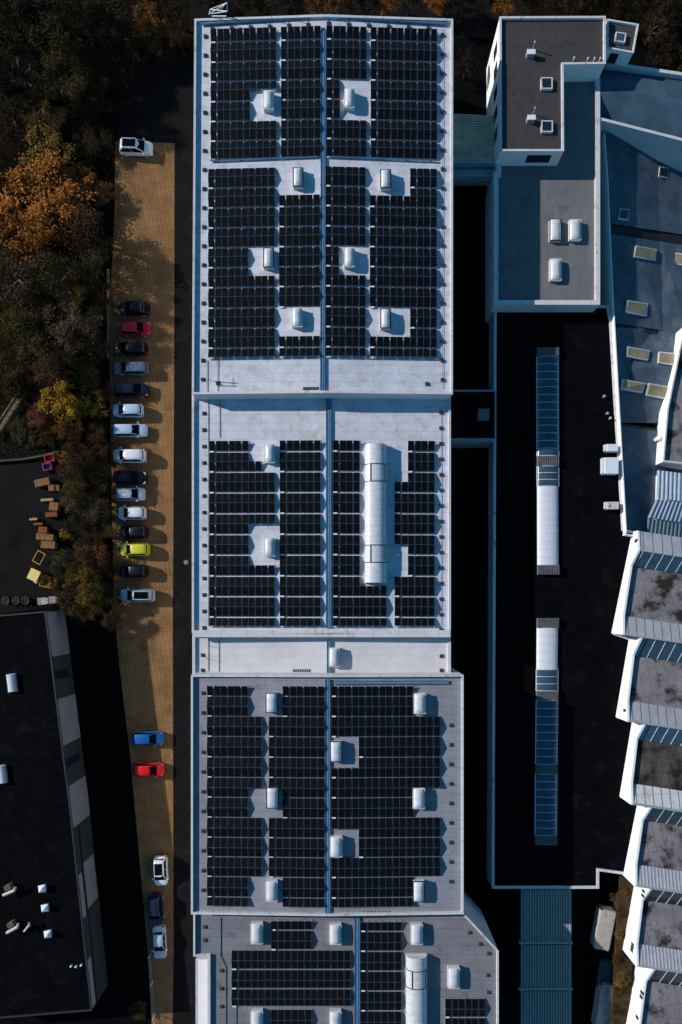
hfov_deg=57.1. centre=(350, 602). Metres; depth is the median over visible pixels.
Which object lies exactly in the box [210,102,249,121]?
solar panel row
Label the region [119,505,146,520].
parked car
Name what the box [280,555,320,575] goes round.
solar panel row
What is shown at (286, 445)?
solar panel row
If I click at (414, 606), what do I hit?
solar panel row
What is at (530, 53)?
roof vent
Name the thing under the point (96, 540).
tree
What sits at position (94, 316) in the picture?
tree
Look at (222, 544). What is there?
solar panel row
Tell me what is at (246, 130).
solar panel row
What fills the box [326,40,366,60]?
solar panel row
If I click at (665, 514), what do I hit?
corrugated shed
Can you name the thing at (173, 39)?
tree
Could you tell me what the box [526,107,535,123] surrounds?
roof vent
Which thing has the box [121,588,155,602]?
parked car
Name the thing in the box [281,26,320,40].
solar panel row
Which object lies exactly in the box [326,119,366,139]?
solar panel row
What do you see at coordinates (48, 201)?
tree
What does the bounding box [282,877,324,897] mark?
solar panel row
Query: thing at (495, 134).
window
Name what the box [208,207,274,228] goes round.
solar panel row
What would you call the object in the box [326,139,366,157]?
solar panel row
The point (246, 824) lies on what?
solar panel row
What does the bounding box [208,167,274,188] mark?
solar panel row
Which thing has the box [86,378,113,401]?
tree
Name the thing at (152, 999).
wire fence
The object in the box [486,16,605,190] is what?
office tower
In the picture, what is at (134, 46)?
tree
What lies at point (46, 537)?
pallet stack
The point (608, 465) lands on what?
air handling unit
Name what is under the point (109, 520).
tree
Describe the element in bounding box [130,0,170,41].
tree
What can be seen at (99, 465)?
tree
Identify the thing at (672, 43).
tree
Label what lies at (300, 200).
solar panel row
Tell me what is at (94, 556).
tree
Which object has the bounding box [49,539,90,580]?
tree
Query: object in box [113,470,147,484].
parked car
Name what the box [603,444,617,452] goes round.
air handling unit
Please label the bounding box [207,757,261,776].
solar panel row
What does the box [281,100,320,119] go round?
solar panel row
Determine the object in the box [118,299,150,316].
parked car
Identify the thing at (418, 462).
solar panel row
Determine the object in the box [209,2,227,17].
antenna mast
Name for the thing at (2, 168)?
tree
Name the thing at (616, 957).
bush
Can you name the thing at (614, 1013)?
bush
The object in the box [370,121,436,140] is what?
solar panel row
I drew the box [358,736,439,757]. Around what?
solar panel row
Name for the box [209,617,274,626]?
solar panel row
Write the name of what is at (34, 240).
tree
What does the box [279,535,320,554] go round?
solar panel row
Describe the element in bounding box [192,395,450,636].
industrial hall
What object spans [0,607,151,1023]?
access path
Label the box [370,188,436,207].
solar panel row
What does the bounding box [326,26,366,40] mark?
solar panel row
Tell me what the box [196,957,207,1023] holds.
side building
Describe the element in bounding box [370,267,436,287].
solar panel row
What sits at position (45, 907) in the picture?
ventilation hood
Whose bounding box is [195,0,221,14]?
tree
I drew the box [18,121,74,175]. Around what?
tree
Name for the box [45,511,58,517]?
pallet stack
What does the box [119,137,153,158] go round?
parked car
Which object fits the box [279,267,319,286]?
solar panel row
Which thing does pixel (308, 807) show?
solar panel row
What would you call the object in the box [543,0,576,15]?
tree
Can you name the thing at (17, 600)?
cable drum
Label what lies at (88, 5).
tree
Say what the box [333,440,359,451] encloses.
solar panel row
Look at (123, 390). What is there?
parked car
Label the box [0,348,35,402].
tree
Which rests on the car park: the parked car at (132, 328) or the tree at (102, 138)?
the parked car at (132, 328)
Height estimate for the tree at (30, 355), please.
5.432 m
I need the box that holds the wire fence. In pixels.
[148,953,155,1019]
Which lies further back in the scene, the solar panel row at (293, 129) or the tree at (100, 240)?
the tree at (100, 240)
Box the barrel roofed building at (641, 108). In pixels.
[600,63,681,171]
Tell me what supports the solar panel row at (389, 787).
on the industrial hall at (442, 893)
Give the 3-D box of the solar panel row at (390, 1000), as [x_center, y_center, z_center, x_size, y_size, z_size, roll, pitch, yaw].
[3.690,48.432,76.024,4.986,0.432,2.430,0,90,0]
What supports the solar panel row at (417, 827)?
on the industrial hall at (442, 893)
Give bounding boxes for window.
[54,668,68,679]
[66,753,79,767]
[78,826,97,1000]
[494,41,496,60]
[494,61,496,80]
[494,84,496,102]
[494,105,496,123]
[494,127,496,144]
[525,155,551,162]
[606,53,618,63]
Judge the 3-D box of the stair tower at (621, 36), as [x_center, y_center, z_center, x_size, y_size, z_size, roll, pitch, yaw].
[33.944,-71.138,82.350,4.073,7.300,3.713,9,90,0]
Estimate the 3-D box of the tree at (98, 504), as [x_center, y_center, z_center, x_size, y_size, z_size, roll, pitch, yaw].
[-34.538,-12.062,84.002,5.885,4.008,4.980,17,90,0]
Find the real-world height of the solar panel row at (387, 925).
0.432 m
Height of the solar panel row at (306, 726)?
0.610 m
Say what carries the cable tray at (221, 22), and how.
on the industrial hall at (367, 377)
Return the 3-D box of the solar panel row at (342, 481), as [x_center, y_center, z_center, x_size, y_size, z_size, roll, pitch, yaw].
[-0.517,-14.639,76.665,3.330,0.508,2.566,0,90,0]
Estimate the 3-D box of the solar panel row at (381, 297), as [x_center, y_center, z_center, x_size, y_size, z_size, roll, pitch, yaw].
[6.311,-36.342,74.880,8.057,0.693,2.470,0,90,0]
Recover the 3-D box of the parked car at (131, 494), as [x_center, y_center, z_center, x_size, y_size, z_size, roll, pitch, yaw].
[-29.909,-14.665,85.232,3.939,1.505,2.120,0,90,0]
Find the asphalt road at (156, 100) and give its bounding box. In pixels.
[118,0,530,1023]
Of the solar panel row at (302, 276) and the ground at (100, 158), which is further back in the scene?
the ground at (100, 158)
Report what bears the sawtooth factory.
on the alley road at (500, 909)
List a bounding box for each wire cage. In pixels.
[37,597,48,604]
[49,596,57,603]
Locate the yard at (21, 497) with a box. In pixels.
[0,453,84,613]
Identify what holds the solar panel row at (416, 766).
on the industrial hall at (442, 893)
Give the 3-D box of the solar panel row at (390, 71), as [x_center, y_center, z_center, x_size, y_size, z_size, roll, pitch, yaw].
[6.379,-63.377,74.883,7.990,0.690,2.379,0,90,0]
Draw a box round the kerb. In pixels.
[107,269,109,357]
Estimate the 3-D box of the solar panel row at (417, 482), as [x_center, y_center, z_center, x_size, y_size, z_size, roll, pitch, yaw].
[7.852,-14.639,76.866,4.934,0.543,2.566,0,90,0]
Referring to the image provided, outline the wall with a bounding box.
[0,450,59,461]
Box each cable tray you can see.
[201,14,319,24]
[210,156,317,161]
[320,27,325,390]
[325,679,330,912]
[326,398,331,627]
[326,641,331,672]
[329,156,436,161]
[331,14,446,24]
[333,680,448,683]
[354,917,359,1023]
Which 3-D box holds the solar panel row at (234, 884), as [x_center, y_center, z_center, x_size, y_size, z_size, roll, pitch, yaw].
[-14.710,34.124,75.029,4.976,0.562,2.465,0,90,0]
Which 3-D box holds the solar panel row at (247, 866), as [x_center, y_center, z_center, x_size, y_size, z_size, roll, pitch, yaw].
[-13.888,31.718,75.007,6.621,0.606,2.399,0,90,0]
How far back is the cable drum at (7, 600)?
85.39 m
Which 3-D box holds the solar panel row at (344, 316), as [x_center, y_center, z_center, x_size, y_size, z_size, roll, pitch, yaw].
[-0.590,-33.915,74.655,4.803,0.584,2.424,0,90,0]
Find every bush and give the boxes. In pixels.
[6,414,40,443]
[25,426,43,447]
[56,451,67,462]
[59,530,69,540]
[127,1000,148,1020]
[608,889,615,903]
[611,983,623,997]
[611,1003,621,1015]
[612,949,624,963]
[615,906,625,918]
[615,928,623,938]
[615,971,631,987]
[618,887,628,895]
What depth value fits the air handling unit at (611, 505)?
81.90 m
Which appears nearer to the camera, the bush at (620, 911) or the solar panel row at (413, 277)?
the solar panel row at (413, 277)
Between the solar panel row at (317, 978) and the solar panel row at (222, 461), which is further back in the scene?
the solar panel row at (222, 461)
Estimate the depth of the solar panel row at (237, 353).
74.83 m
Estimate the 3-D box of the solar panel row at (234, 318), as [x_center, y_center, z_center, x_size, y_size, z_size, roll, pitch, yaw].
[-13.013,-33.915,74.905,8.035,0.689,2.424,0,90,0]
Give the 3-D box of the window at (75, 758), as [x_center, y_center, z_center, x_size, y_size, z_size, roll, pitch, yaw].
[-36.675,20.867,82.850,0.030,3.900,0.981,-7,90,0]
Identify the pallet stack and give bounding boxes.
[34,477,52,487]
[36,533,56,540]
[38,526,50,533]
[41,498,54,501]
[41,541,57,548]
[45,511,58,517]
[48,485,55,491]
[49,502,60,511]
[54,485,61,491]
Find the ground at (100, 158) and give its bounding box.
[0,0,681,926]
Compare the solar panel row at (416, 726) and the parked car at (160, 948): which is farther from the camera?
the parked car at (160, 948)
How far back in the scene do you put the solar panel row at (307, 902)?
74.72 m
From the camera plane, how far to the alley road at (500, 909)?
85.99 m
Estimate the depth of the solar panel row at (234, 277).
74.85 m
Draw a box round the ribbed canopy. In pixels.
[516,889,572,1023]
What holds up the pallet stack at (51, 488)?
on the yard at (21, 497)
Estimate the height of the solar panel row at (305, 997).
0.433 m
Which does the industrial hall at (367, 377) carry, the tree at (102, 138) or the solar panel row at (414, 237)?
the solar panel row at (414, 237)
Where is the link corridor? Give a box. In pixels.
[451,390,495,447]
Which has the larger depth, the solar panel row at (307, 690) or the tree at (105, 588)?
the tree at (105, 588)
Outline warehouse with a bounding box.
[0,611,107,1018]
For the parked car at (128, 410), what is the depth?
84.85 m
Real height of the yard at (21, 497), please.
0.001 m
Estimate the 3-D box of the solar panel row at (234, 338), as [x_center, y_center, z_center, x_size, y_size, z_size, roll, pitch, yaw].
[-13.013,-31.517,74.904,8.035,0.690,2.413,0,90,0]
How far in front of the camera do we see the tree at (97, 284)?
83.60 m
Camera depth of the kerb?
85.87 m
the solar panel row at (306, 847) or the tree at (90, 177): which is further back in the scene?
the tree at (90, 177)
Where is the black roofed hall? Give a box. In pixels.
[487,305,636,888]
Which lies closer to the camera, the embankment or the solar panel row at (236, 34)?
the solar panel row at (236, 34)
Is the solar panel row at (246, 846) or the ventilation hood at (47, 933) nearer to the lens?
the solar panel row at (246, 846)
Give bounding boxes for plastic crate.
[42,462,53,471]
[44,454,56,462]
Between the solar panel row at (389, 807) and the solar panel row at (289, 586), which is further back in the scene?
the solar panel row at (289, 586)
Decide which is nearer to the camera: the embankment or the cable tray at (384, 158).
the cable tray at (384, 158)
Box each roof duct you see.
[2,882,16,896]
[6,919,18,933]
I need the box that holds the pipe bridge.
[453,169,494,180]
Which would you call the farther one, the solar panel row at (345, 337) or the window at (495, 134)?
the window at (495, 134)
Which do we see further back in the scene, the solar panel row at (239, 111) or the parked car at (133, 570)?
the parked car at (133, 570)
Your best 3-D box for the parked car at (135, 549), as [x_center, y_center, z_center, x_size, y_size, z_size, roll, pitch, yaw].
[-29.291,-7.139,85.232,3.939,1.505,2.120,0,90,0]
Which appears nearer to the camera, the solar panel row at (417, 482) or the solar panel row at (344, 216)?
the solar panel row at (344, 216)
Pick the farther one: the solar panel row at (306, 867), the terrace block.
the terrace block
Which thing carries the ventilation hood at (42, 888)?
on the warehouse
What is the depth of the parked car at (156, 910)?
84.73 m
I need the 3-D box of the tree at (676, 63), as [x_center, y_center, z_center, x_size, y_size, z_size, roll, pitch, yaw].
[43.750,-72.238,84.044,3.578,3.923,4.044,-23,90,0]
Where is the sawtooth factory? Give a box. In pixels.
[611,531,681,1023]
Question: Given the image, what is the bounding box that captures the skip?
[39,575,57,587]
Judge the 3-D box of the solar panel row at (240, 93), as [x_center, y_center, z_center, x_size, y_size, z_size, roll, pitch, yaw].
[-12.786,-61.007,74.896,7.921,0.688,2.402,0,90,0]
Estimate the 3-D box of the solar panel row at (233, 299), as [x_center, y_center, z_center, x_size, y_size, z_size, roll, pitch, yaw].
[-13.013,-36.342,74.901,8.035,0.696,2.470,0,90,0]
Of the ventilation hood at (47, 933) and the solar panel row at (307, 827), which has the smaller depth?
the solar panel row at (307, 827)
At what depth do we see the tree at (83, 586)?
82.88 m
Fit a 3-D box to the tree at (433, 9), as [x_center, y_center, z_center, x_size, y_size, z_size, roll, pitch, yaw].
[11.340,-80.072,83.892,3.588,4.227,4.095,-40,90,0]
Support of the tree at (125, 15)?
on the ground at (100, 158)
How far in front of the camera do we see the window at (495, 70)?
80.57 m
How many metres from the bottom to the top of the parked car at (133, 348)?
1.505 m
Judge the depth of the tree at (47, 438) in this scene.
82.93 m
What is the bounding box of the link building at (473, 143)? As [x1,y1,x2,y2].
[453,114,494,185]
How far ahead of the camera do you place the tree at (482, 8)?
83.43 m
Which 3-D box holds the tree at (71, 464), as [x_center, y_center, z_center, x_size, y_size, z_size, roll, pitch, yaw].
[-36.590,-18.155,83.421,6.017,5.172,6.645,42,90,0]
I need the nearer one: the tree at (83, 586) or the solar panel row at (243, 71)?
the solar panel row at (243, 71)
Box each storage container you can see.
[589,903,616,951]
[590,981,612,1023]
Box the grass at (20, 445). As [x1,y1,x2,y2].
[0,405,45,459]
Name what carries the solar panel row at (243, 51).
on the industrial hall at (367, 377)
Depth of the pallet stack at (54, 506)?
84.98 m
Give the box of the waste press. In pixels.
[27,568,43,583]
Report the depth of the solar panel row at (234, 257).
74.88 m
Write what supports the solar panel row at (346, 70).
on the industrial hall at (367, 377)
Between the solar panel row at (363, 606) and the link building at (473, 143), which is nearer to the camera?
the solar panel row at (363, 606)
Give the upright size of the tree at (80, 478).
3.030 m
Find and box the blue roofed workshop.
[600,133,681,536]
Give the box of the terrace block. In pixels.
[485,76,599,322]
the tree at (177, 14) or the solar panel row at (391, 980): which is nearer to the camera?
the solar panel row at (391, 980)
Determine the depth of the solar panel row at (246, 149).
74.82 m
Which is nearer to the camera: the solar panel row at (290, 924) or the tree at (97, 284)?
the solar panel row at (290, 924)
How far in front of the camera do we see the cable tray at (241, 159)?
74.86 m
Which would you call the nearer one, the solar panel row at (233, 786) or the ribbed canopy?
the solar panel row at (233, 786)
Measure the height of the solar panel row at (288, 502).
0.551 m
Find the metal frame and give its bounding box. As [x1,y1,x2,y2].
[32,550,47,564]
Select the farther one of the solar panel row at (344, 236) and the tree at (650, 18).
the tree at (650, 18)
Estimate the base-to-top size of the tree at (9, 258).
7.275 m
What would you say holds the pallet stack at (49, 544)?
on the yard at (21, 497)
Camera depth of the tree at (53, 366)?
81.67 m
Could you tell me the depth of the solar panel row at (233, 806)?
74.95 m
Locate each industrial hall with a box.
[191,667,463,915]
[192,14,452,399]
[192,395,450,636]
[193,892,498,1023]
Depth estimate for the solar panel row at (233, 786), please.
74.94 m
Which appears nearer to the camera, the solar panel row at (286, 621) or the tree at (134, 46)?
the solar panel row at (286, 621)
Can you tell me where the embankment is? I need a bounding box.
[609,876,633,1023]
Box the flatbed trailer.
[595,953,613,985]
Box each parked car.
[113,402,144,417]
[113,422,147,437]
[113,447,146,463]
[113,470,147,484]
[114,359,149,376]
[114,381,149,397]
[116,339,148,356]
[116,486,145,501]
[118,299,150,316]
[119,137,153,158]
[119,320,151,336]
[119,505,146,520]
[119,563,148,578]
[120,524,148,539]
[121,541,150,556]
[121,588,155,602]
[132,731,164,746]
[133,762,164,777]
[147,892,164,923]
[151,924,167,957]
[152,855,168,884]
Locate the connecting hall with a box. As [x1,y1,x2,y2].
[192,634,450,673]
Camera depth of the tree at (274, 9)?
83.40 m
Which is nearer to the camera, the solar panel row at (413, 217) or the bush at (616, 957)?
the solar panel row at (413, 217)
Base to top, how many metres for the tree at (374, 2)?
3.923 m
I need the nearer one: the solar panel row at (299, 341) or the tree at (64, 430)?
the solar panel row at (299, 341)
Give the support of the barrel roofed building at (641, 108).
on the ground at (100, 158)
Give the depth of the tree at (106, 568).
83.95 m
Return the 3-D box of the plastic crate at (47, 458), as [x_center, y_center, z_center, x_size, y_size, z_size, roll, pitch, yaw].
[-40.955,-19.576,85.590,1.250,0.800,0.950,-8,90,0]
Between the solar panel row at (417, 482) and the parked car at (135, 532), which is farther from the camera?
the parked car at (135, 532)
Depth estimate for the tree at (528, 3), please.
83.32 m
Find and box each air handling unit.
[600,457,617,474]
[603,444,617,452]
[604,502,618,509]
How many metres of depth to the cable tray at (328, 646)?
77.48 m
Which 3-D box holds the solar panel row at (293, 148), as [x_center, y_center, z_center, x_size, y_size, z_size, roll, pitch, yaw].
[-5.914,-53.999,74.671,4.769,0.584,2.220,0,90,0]
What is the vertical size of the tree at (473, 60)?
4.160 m
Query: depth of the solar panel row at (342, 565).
76.59 m
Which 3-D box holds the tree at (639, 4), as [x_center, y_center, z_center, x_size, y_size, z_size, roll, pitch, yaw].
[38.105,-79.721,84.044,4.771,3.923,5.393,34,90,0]
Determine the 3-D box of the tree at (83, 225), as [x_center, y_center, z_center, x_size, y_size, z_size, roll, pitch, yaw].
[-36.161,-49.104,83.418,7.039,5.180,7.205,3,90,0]
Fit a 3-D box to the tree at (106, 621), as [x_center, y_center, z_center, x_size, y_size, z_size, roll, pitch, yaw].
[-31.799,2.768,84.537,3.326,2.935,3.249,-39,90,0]
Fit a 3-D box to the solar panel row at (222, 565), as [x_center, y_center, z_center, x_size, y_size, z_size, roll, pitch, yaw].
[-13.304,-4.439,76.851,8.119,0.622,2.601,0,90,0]
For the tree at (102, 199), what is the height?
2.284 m
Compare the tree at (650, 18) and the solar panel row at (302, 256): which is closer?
the solar panel row at (302, 256)
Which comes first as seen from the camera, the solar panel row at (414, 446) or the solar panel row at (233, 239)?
the solar panel row at (233, 239)
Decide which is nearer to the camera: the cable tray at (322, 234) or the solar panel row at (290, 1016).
the cable tray at (322, 234)
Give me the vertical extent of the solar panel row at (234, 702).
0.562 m
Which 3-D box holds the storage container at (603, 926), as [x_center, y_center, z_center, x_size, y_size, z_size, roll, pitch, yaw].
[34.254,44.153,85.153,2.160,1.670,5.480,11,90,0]
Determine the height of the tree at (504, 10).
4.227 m
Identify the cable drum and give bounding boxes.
[1,597,11,604]
[12,597,20,604]
[21,597,30,604]
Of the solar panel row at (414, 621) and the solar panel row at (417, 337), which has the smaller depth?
the solar panel row at (417, 337)
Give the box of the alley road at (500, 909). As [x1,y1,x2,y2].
[451,38,681,1023]
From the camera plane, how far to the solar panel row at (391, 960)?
75.94 m
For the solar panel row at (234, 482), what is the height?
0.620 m
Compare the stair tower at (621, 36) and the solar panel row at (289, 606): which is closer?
the solar panel row at (289, 606)
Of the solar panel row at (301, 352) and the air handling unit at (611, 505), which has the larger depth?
the air handling unit at (611, 505)
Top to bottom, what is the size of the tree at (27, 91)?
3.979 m
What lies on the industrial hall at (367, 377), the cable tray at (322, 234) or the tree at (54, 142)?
the cable tray at (322, 234)
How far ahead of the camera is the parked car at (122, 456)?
84.68 m
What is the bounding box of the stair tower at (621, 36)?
[603,19,638,68]
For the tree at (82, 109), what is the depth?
84.24 m
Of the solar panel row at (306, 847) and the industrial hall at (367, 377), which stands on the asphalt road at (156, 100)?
the industrial hall at (367, 377)
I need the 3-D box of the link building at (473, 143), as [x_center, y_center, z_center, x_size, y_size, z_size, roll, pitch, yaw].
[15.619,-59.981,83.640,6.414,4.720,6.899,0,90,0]
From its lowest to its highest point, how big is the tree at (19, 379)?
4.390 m
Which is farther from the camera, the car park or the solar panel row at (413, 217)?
the car park
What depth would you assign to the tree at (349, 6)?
83.45 m
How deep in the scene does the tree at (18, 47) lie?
80.83 m
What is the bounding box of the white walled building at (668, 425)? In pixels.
[654,328,681,469]
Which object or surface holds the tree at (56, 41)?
on the ground at (100, 158)
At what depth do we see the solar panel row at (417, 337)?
74.82 m
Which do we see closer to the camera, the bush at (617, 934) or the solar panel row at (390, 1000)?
the solar panel row at (390, 1000)
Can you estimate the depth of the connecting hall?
77.75 m
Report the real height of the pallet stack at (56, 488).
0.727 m
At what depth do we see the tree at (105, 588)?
83.83 m
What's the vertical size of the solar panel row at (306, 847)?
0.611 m
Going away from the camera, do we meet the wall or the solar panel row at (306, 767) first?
the solar panel row at (306, 767)
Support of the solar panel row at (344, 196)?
on the industrial hall at (367, 377)
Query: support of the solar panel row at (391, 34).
on the industrial hall at (367, 377)
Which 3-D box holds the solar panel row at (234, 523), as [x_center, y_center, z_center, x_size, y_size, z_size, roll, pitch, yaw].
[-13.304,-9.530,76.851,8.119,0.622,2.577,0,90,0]
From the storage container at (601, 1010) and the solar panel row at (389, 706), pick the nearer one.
the solar panel row at (389, 706)
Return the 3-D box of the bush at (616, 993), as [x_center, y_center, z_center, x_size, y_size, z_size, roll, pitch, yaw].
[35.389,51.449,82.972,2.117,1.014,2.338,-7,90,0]
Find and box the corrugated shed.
[646,470,681,536]
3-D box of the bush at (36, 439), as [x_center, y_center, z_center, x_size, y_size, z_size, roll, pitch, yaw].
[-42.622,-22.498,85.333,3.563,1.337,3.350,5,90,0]
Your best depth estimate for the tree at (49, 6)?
80.57 m
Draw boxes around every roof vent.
[526,41,535,58]
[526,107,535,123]
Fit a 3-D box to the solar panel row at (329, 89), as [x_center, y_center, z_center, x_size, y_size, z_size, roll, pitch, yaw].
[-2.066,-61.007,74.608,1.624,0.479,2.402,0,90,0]
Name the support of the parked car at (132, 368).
on the car park
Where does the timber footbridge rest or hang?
on the ground at (100, 158)
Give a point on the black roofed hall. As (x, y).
(560, 813)
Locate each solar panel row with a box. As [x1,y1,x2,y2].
[207,686,247,695]
[207,696,247,715]
[207,716,261,736]
[207,736,261,756]
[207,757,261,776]
[207,777,261,796]
[207,797,247,816]
[207,817,261,836]
[207,837,261,856]
[207,856,261,876]
[207,876,247,896]
[207,896,247,905]
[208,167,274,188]
[208,188,274,208]
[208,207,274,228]
[208,228,274,248]
[208,248,248,268]
[208,268,274,287]
[208,287,274,308]
[208,308,274,328]
[208,328,274,348]
[208,348,274,358]
[209,440,248,452]
[209,452,261,472]
[209,472,274,492]
[209,493,274,513]
[209,514,274,534]
[209,535,248,555]
[209,555,274,576]
[209,576,274,596]
[209,597,274,617]
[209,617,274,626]
[210,27,276,42]
[210,41,276,62]
[210,61,276,82]
[210,81,276,102]
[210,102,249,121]
[210,121,276,141]
[210,140,276,158]
[231,950,350,969]
[231,969,350,988]
[231,988,350,1006]
[268,717,324,736]
[268,757,324,777]
[268,857,324,877]
[269,737,324,757]
[269,778,324,796]
[269,818,324,837]
[269,838,324,857]
[271,919,311,930]
[271,930,311,949]
[271,1009,311,1023]
[279,194,319,206]
[279,206,319,226]
[279,227,319,246]
[279,247,319,266]
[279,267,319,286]
[279,287,319,307]
[279,336,319,347]
[279,348,319,358]
[279,440,320,451]
[279,452,320,471]
[279,493,320,513]
[279,514,320,534]
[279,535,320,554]
[279,617,320,626]
[280,472,320,492]
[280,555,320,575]
[280,576,320,596]
[280,597,320,617]
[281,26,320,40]
[281,40,320,60]
[281,60,320,80]
[281,80,320,100]
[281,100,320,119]
[281,119,320,139]
[281,139,320,157]
[282,686,324,696]
[282,697,324,716]
[282,798,324,817]
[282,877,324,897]
[282,898,324,906]
[325,166,365,186]
[325,186,365,206]
[325,206,365,226]
[325,227,365,246]
[325,247,338,266]
[325,267,365,286]
[325,287,365,306]
[325,307,365,326]
[325,327,365,346]
[325,347,365,357]
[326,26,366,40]
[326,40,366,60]
[326,60,366,79]
[326,80,339,99]
[326,100,339,119]
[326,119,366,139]
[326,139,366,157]
[331,686,412,696]
[331,696,412,716]
[331,716,439,736]
[331,757,439,777]
[331,777,439,797]
[331,797,412,818]
[331,817,439,836]
[331,857,439,877]
[331,877,412,898]
[331,897,412,906]
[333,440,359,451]
[333,452,359,471]
[333,472,359,492]
[333,493,359,513]
[333,514,359,534]
[333,535,359,554]
[333,555,359,575]
[333,576,386,596]
[333,597,386,617]
[333,617,386,626]
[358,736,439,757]
[358,837,439,857]
[360,920,401,931]
[360,931,401,951]
[360,951,401,971]
[360,971,401,991]
[360,991,401,1010]
[360,1010,401,1023]
[370,27,436,41]
[370,41,436,61]
[370,61,436,81]
[370,81,436,101]
[370,101,436,121]
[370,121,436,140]
[370,140,436,158]
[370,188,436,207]
[370,207,436,227]
[370,227,436,247]
[370,247,436,267]
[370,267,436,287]
[370,287,436,307]
[370,329,436,347]
[370,348,436,358]
[394,472,434,492]
[394,493,434,513]
[394,514,434,534]
[394,535,434,554]
[394,576,434,596]
[394,597,434,617]
[394,617,434,626]
[408,440,434,451]
[408,452,434,472]
[408,555,434,576]
[410,168,436,188]
[410,308,436,328]
[445,998,484,1017]
[445,1017,484,1023]
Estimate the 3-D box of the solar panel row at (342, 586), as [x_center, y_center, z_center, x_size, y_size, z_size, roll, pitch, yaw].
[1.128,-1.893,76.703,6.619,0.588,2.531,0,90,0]
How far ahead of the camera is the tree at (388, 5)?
83.61 m
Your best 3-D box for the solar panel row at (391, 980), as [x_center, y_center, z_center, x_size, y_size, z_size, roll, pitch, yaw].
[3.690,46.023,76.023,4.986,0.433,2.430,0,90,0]
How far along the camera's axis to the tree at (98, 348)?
83.48 m
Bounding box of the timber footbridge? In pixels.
[0,399,20,433]
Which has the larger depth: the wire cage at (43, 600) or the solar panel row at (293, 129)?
the wire cage at (43, 600)
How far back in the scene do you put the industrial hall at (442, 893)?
75.16 m
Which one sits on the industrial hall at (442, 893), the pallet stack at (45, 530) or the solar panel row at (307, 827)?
the solar panel row at (307, 827)
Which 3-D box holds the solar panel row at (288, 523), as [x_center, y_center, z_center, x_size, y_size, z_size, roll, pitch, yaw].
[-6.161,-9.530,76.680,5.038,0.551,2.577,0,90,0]
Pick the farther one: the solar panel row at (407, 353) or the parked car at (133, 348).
the parked car at (133, 348)
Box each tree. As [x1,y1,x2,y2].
[0,0,50,57]
[0,30,44,102]
[0,85,42,145]
[0,145,99,256]
[0,159,24,197]
[0,202,22,244]
[0,206,54,262]
[0,242,45,308]
[0,291,58,356]
[0,298,22,329]
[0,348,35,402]
[7,70,56,124]
[7,368,50,405]
[15,278,60,327]
[16,84,69,140]
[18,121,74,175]
[19,0,80,48]
[21,332,64,382]
[24,244,88,312]
[24,400,53,429]
[25,10,89,80]
[26,338,76,391]
[33,47,93,107]
[34,378,87,424]
[38,285,107,358]
[38,419,68,449]
[40,564,66,592]
[49,415,83,447]
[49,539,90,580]
[50,203,103,254]
[50,438,96,486]
[51,584,79,612]
[53,85,105,139]
[58,480,92,512]
[60,0,116,51]
[61,512,98,543]
[62,163,105,205]
[62,561,103,606]
[63,332,94,370]
[67,603,88,625]
[68,243,110,282]
[69,357,100,393]
[71,489,111,526]
[72,121,115,167]
[74,329,115,366]
[74,469,104,494]
[74,542,109,577]
[77,390,108,417]
[77,595,103,620]
[78,222,121,262]
[79,453,115,490]
[80,68,116,113]
[82,421,116,455]
[83,516,113,545]
[85,277,116,311]
[85,573,117,606]
[86,0,141,48]
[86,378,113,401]
[90,442,117,471]
[91,181,116,206]
[91,485,116,508]
[91,557,119,578]
[93,504,113,525]
[100,610,123,632]
[102,588,122,607]
[115,32,145,61]
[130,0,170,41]
[145,28,178,63]
[154,0,191,33]
[165,24,190,55]
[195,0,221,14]
[224,0,251,16]
[244,0,265,16]
[257,0,287,15]
[286,0,305,15]
[302,0,325,14]
[320,0,345,13]
[340,0,365,14]
[358,0,381,15]
[377,0,403,15]
[402,0,417,15]
[421,0,446,17]
[437,0,461,16]
[447,0,473,23]
[453,48,479,78]
[472,0,496,16]
[492,0,514,21]
[517,0,540,15]
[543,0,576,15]
[562,0,589,15]
[583,0,606,15]
[602,0,628,19]
[621,0,651,23]
[638,12,671,45]
[645,31,681,68]
[654,0,681,31]
[665,46,681,71]
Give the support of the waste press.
on the yard at (21, 497)
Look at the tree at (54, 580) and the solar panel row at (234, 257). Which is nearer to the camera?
the solar panel row at (234, 257)
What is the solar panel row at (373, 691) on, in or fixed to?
on the industrial hall at (442, 893)
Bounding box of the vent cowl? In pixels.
[654,435,662,441]
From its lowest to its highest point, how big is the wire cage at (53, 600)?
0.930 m
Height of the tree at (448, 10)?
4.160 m
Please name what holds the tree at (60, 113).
on the ground at (100, 158)
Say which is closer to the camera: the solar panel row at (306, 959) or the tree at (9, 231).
the solar panel row at (306, 959)
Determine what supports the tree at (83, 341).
on the ground at (100, 158)
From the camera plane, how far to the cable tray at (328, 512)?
76.68 m
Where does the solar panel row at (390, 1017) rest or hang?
on the industrial hall at (443, 957)
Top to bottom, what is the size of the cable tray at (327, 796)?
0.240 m
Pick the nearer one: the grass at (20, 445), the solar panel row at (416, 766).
the solar panel row at (416, 766)
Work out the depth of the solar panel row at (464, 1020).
76.02 m
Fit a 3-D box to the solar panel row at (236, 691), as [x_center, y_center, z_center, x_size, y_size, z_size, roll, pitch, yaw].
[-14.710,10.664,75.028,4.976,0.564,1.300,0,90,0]
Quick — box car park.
[109,141,173,1023]
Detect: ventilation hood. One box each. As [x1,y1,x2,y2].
[38,884,46,892]
[41,903,49,911]
[44,929,51,937]

